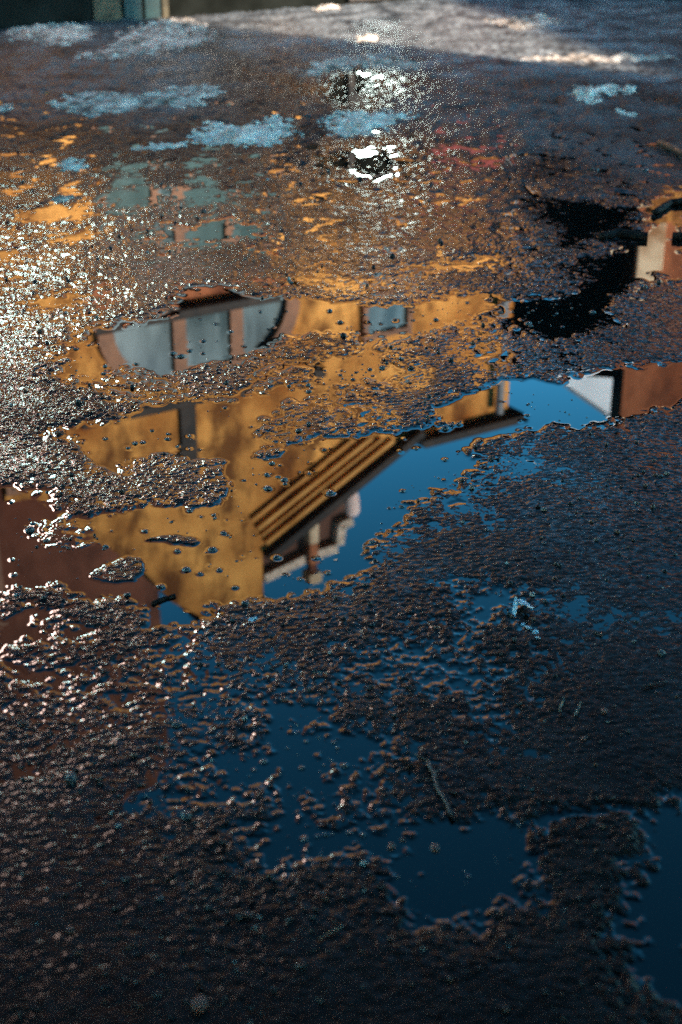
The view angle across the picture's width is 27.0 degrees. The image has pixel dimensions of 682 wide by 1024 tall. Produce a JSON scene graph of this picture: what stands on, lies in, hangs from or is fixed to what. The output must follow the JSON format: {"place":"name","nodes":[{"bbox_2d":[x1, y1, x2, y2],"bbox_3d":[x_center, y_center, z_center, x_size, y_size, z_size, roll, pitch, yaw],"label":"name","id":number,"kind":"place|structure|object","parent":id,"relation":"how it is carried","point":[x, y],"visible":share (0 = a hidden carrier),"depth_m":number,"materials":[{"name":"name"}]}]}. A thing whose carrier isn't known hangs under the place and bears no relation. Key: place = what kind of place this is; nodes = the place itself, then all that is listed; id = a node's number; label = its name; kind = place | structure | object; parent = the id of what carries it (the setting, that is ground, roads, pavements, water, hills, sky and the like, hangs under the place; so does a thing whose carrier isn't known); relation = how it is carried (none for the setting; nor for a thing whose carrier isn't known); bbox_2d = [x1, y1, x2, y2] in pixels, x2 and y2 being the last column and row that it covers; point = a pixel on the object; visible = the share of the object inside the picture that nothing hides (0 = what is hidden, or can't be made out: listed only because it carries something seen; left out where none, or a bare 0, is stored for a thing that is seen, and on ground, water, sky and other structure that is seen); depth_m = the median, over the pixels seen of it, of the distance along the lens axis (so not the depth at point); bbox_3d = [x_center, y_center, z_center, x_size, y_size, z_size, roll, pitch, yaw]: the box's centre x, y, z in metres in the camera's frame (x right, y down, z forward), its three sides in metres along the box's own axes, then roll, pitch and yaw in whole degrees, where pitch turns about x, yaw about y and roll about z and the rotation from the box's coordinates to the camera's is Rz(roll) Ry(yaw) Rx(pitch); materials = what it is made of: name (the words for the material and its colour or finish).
{"place":"outdoors","nodes":[
{"label":"outdoors","id":0,"kind":"place"},
{"bbox_2d":[0,0,681,1023],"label":"ground","id":1,"kind":"structure","parent":0,"point":[476,68],"depth_m":3.24,"materials":[{"name":"grey asphalt"}]},
{"bbox_2d":[0,103,13,111],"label":"snow patch","id":2,"kind":"object","parent":1,"relation":"on","point":[3,107],"visible":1,"depth_m":8.39,"materials":[{"name":"white snow"}]},
{"bbox_2d":[18,720,26,725],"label":"stone","id":3,"kind":"object","parent":1,"relation":"on","point":[22,722],"visible":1,"depth_m":2.57,"materials":[{"name":"stone"}]},
{"bbox_2d":[25,526,34,531],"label":"pebble","id":4,"kind":"object","parent":1,"relation":"on","point":[30,529],"visible":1,"depth_m":3.29,"materials":[{"name":"grey stone"}]},
{"bbox_2d":[4,22,99,46],"bbox_3d":[-2.381,-3.921,11.638,0.809,0.063,1.660,0,25,0],"label":"snow patch","id":5,"kind":"object","parent":1,"relation":"on","point":[61,34],"visible":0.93,"depth_m":11.56,"materials":[{"name":"white snow"}]},
{"bbox_2d":[50,195,81,202],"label":"snow patch","id":6,"kind":"object","parent":1,"relation":"on","point":[60,198],"visible":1,"depth_m":6.32,"materials":[{"name":"snow"}]},
{"bbox_2d":[66,926,73,933],"bbox_3d":[-0.397,0.613,2.082,0.011,0.010,0.013,-8,22,0],"label":"stone","id":7,"kind":"object","parent":1,"relation":"on","point":[69,929],"visible":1,"depth_m":2.08,"materials":[{"name":"stone"}]},
{"bbox_2d":[65,771,76,783],"bbox_3d":[-0.459,0.453,2.420,0.020,0.019,0.028,-20,39,-6],"label":"stone","id":8,"kind":"object","parent":1,"relation":"on","point":[70,777],"visible":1,"depth_m":2.41,"materials":[{"name":"grey stone"}]},
{"bbox_2d":[55,157,88,171],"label":"snow patch","id":9,"kind":"object","parent":1,"relation":"on","point":[68,164],"visible":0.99,"depth_m":6.96,"materials":[{"name":"white snow"}]},
{"bbox_2d":[45,89,157,117],"bbox_3d":[-1.422,-2.482,8.610,0.734,0.054,0.982,0,25,0],"label":"snow patch","id":10,"kind":"object","parent":1,"relation":"on","point":[94,103],"visible":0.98,"depth_m":8.55,"materials":[{"name":"white snow"}]},
{"bbox_2d":[72,17,221,60],"bbox_3d":[-1.442,-3.811,11.404,1.005,0.070,2.668,0,25,0],"label":"snow patch","id":11,"kind":"object","parent":1,"relation":"on","point":[153,37],"visible":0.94,"depth_m":11.25,"materials":[{"name":"white snow"}]},
{"bbox_2d":[131,141,187,150],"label":"snow patch","id":12,"kind":"object","parent":1,"relation":"on","point":[153,146],"visible":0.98,"depth_m":7.39,"materials":[{"name":"white snow"}]},
{"bbox_2d":[155,895,163,901],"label":"stone","id":13,"kind":"object","parent":1,"relation":"on","point":[158,898],"visible":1,"depth_m":2.14,"materials":[{"name":"grey stone"}]},
{"bbox_2d":[172,720,180,727],"bbox_3d":[-0.297,0.384,2.571,0.015,0.011,0.020,29,44,23],"label":"stone","id":14,"kind":"object","parent":1,"relation":"on","point":[176,724],"visible":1,"depth_m":2.57,"materials":[{"name":"grey stone"}]},
{"bbox_2d":[142,82,226,107],"bbox_3d":[-0.991,-2.589,8.837,0.610,0.050,0.962,0,25,0],"label":"snow patch","id":15,"kind":"object","parent":1,"relation":"on","point":[191,95],"visible":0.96,"depth_m":8.81,"materials":[{"name":"white snow"}]},
{"bbox_2d":[182,566,189,571],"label":"pebble","id":16,"kind":"object","parent":1,"relation":"on","point":[186,569],"visible":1,"depth_m":3.12,"materials":[{"name":"grey stone"}]},
{"bbox_2d":[181,810,191,820],"bbox_3d":[-0.253,0.498,2.330,0.018,0.015,0.022,-18,31,-33],"label":"stone","id":17,"kind":"object","parent":1,"relation":"on","point":[186,815],"visible":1,"depth_m":2.32,"materials":[{"name":"grey stone"}]},
{"bbox_2d":[191,995,207,1013],"bbox_3d":[-0.193,0.672,1.942,0.024,0.019,0.032,16,21,0],"label":"stone","id":18,"kind":"object","parent":1,"relation":"on","point":[199,1004],"visible":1,"depth_m":1.93,"materials":[{"name":"stone"}]},
{"bbox_2d":[208,547,216,551],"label":"pebble","id":19,"kind":"object","parent":1,"relation":"on","point":[211,549],"visible":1,"depth_m":3.21,"materials":[{"name":"grey stone"}]},
{"bbox_2d":[186,114,303,148],"bbox_3d":[-0.519,-2.081,7.771,0.643,0.054,0.954,0,25,0],"label":"snow patch","id":20,"kind":"object","parent":1,"relation":"on","point":[265,135],"visible":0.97,"depth_m":7.67,"materials":[{"name":"white snow"}]},
{"bbox_2d":[241,600,248,604],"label":"stone","id":21,"kind":"object","parent":1,"relation":"on","point":[244,602],"visible":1,"depth_m":2.97,"materials":[{"name":"grey stone"}]},
{"bbox_2d":[243,911,253,917],"bbox_3d":[-0.138,0.598,2.111,0.017,0.009,0.012,17,30,8],"label":"stone","id":22,"kind":"object","parent":1,"relation":"on","point":[247,914],"visible":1,"depth_m":2.11,"materials":[{"name":"stone"}]},
{"bbox_2d":[263,485,271,489],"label":"pebble","id":23,"kind":"object","parent":1,"relation":"on","point":[267,487],"visible":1,"depth_m":3.51,"materials":[{"name":"grey stone"}]},
{"bbox_2d":[280,696,287,701],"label":"stone","id":24,"kind":"object","parent":1,"relation":"on","point":[283,698],"visible":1,"depth_m":2.65,"materials":[{"name":"stone"}]},
{"bbox_2d":[301,837,308,841],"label":"pebble","id":25,"kind":"object","parent":1,"relation":"on","point":[304,839],"visible":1,"depth_m":2.28,"materials":[{"name":"grey stone"}]},
{"bbox_2d":[313,4,342,10],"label":"snow patch","id":26,"kind":"object","parent":1,"relation":"on","point":[326,7],"visible":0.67,"depth_m":13.38,"materials":[{"name":"white snow"}]},
{"bbox_2d":[326,490,333,494],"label":"pebble","id":27,"kind":"object","parent":1,"relation":"on","point":[330,492],"visible":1,"depth_m":3.49,"materials":[{"name":"grey stone"}]},
{"bbox_2d":[319,924,343,939],"bbox_3d":[-0.015,0.612,2.072,0.046,0.004,0.005,-19,31,-35],"label":"straw","id":28,"kind":"object","parent":1,"relation":"on","point":[325,934],"visible":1,"depth_m":2.07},
{"bbox_2d":[288,52,424,78],"bbox_3d":[0.118,-3.152,10.029,0.954,0.055,1.143,0,25,0],"label":"snow patch","id":29,"kind":"object","parent":1,"relation":"on","point":[319,67],"visible":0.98,"depth_m":10.03,"materials":[{"name":"white snow"}]},
{"bbox_2d":[355,34,377,41],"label":"snow patch","id":30,"kind":"object","parent":1,"relation":"on","point":[369,37],"visible":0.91,"depth_m":11.31,"materials":[{"name":"white snow"}]},
{"bbox_2d":[317,108,419,138],"bbox_3d":[0.161,-2.183,7.994,0.623,0.048,0.894,0,25,0],"label":"snow patch","id":31,"kind":"object","parent":1,"relation":"on","point":[358,122],"visible":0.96,"depth_m":8.01,"materials":[{"name":"snow"}]},
{"bbox_2d":[402,755,410,768],"bbox_3d":[0.113,0.433,2.460,0.006,0.005,0.041,-8,26,-17],"label":"twig","id":32,"kind":"object","parent":1,"relation":"on","point":[405,761],"visible":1,"depth_m":2.46,"materials":[{"name":"brown wood"}]},
{"bbox_2d":[414,753,453,817],"bbox_3d":[0.153,0.460,2.398,0.047,0.010,0.175,-2,25,-5],"label":"twig","id":33,"kind":"object","parent":1,"relation":"on","point":[433,772],"visible":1,"depth_m":2.41,"materials":[{"name":"wood"}]},
{"bbox_2d":[512,597,533,615],"bbox_3d":[0.374,0.196,2.953,0.044,0.029,0.066,0,25,0],"label":"plaster scrap","id":34,"kind":"object","parent":1,"relation":"on","point":[515,605],"visible":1,"depth_m":2.95,"materials":[{"name":"white paint"}]},
{"bbox_2d":[483,13,567,30],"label":"snow patch","id":35,"kind":"object","parent":1,"relation":"on","point":[521,23],"visible":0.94,"depth_m":12.33,"materials":[{"name":"white snow"}]},
{"bbox_2d":[559,697,564,711],"bbox_3d":[0.407,0.354,2.622,0.007,0.004,0.047,8,26,16],"label":"straw","id":36,"kind":"object","parent":1,"relation":"on","point":[562,701],"visible":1,"depth_m":2.62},
{"bbox_2d":[573,701,580,715],"bbox_3d":[0.434,0.361,2.608,0.007,0.004,0.049,10,27,20],"label":"straw","id":37,"kind":"object","parent":1,"relation":"on","point":[576,712],"visible":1,"depth_m":2.60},
{"bbox_2d":[510,52,677,64],"bbox_3d":[1.845,-3.299,10.326,1.294,0.040,0.534,0,25,0],"label":"snow patch","id":38,"kind":"object","parent":1,"relation":"on","point":[616,58],"visible":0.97,"depth_m":10.29,"materials":[{"name":"white snow"}]},
{"bbox_2d":[568,84,621,103],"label":"snow patch","id":39,"kind":"object","parent":1,"relation":"on","point":[588,94],"visible":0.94,"depth_m":8.88,"materials":[{"name":"white snow"}]},
{"bbox_2d":[601,708,606,713],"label":"stone","id":40,"kind":"object","parent":1,"relation":"on","point":[603,710],"visible":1,"depth_m":2.60,"materials":[{"name":"stone"}]},
{"bbox_2d":[615,108,636,116],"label":"snow patch","id":41,"kind":"object","parent":1,"relation":"on","point":[620,111],"visible":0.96,"depth_m":8.29,"materials":[{"name":"snow"}]},
{"bbox_2d":[621,84,635,94],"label":"snow patch","id":42,"kind":"object","parent":1,"relation":"on","point":[628,88],"visible":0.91,"depth_m":8.97,"materials":[{"name":"white snow"}]},
{"bbox_2d":[642,681,666,686],"bbox_3d":[0.593,0.325,2.688,0.051,0.005,0.009,-10,27,-20],"label":"twig","id":43,"kind":"object","parent":1,"relation":"on","point":[651,684],"visible":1,"depth_m":2.69,"materials":[{"name":"wood"}]},
{"bbox_2d":[657,649,665,655],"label":"stone","id":44,"kind":"object","parent":1,"relation":"on","point":[660,652],"visible":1,"depth_m":2.79,"materials":[{"name":"grey stone"}]},
{"bbox_2d":[656,140,681,156],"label":"brown stick","id":45,"kind":"object","parent":1,"relation":"on","point":[670,147],"visible":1,"depth_m":7.23,"materials":[{"name":"brown wood"}]},
{"bbox_2d":[0,6,681,1008],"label":"water","id":46,"kind":"structure","parent":0,"point":[300,522],"depth_m":3.40,"materials":[{"name":"clear liquid"}]},
{"bbox_2d":[151,593,175,604],"bbox_3d":[-0.375,0.184,2.999,0.058,0.011,0.014,-20,32,-35],"label":"wood chip","id":47,"kind":"object","parent":46,"relation":"on","point":[161,599],"visible":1,"depth_m":3.00,"materials":[{"name":"brown wood"}]},
{"bbox_2d":[387,843,394,850],"bbox_3d":[0.080,0.533,2.263,0.012,0.011,0.017,15,42,21],"label":"stone","id":48,"kind":"object","parent":46,"relation":"on","point":[390,846],"visible":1,"depth_m":2.26,"materials":[{"name":"stone"}]},
{"bbox_2d":[430,843,439,852],"bbox_3d":[0.149,0.534,2.260,0.015,0.010,0.019,-7,30,-3],"label":"stone","id":49,"kind":"object","parent":46,"relation":"on","point":[434,847],"visible":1,"depth_m":2.26,"materials":[{"name":"stone"}]},
{"bbox_2d":[598,228,647,239],"bbox_3d":[1.133,-1.117,5.724,0.203,0.039,0.087,0,25,0],"label":"dark stick","id":50,"kind":"object","parent":46,"relation":"on","point":[625,233],"visible":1,"depth_m":5.71,"materials":[{"name":"brown wood"}]},
{"bbox_2d":[651,197,681,214],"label":"dark stick","id":51,"kind":"object","parent":46,"relation":"on","point":[665,205],"visible":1,"depth_m":6.16,"materials":[{"name":"brown wood"}]},
{"bbox_2d":[672,231,681,239],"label":"dark stick","id":52,"kind":"object","parent":46,"relation":"on","point":[676,235],"visible":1,"depth_m":5.69,"materials":[{"name":"brown wood"}]},
{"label":"yard","id":53,"kind":"structure","parent":0,"visible":0},
{"bbox_2d":[0,0,406,29],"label":"ochre house","id":54,"kind":"structure","parent":53,"relation":"on","point":[19,13],"depth_m":12.44,"materials":[{"name":"paint"}]},
{"bbox_2d":[346,0,369,1],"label":"glazed door","id":55,"kind":"structure","parent":54,"relation":"in","point":[346,0],"depth_m":13.61,"materials":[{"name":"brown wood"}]}
]}

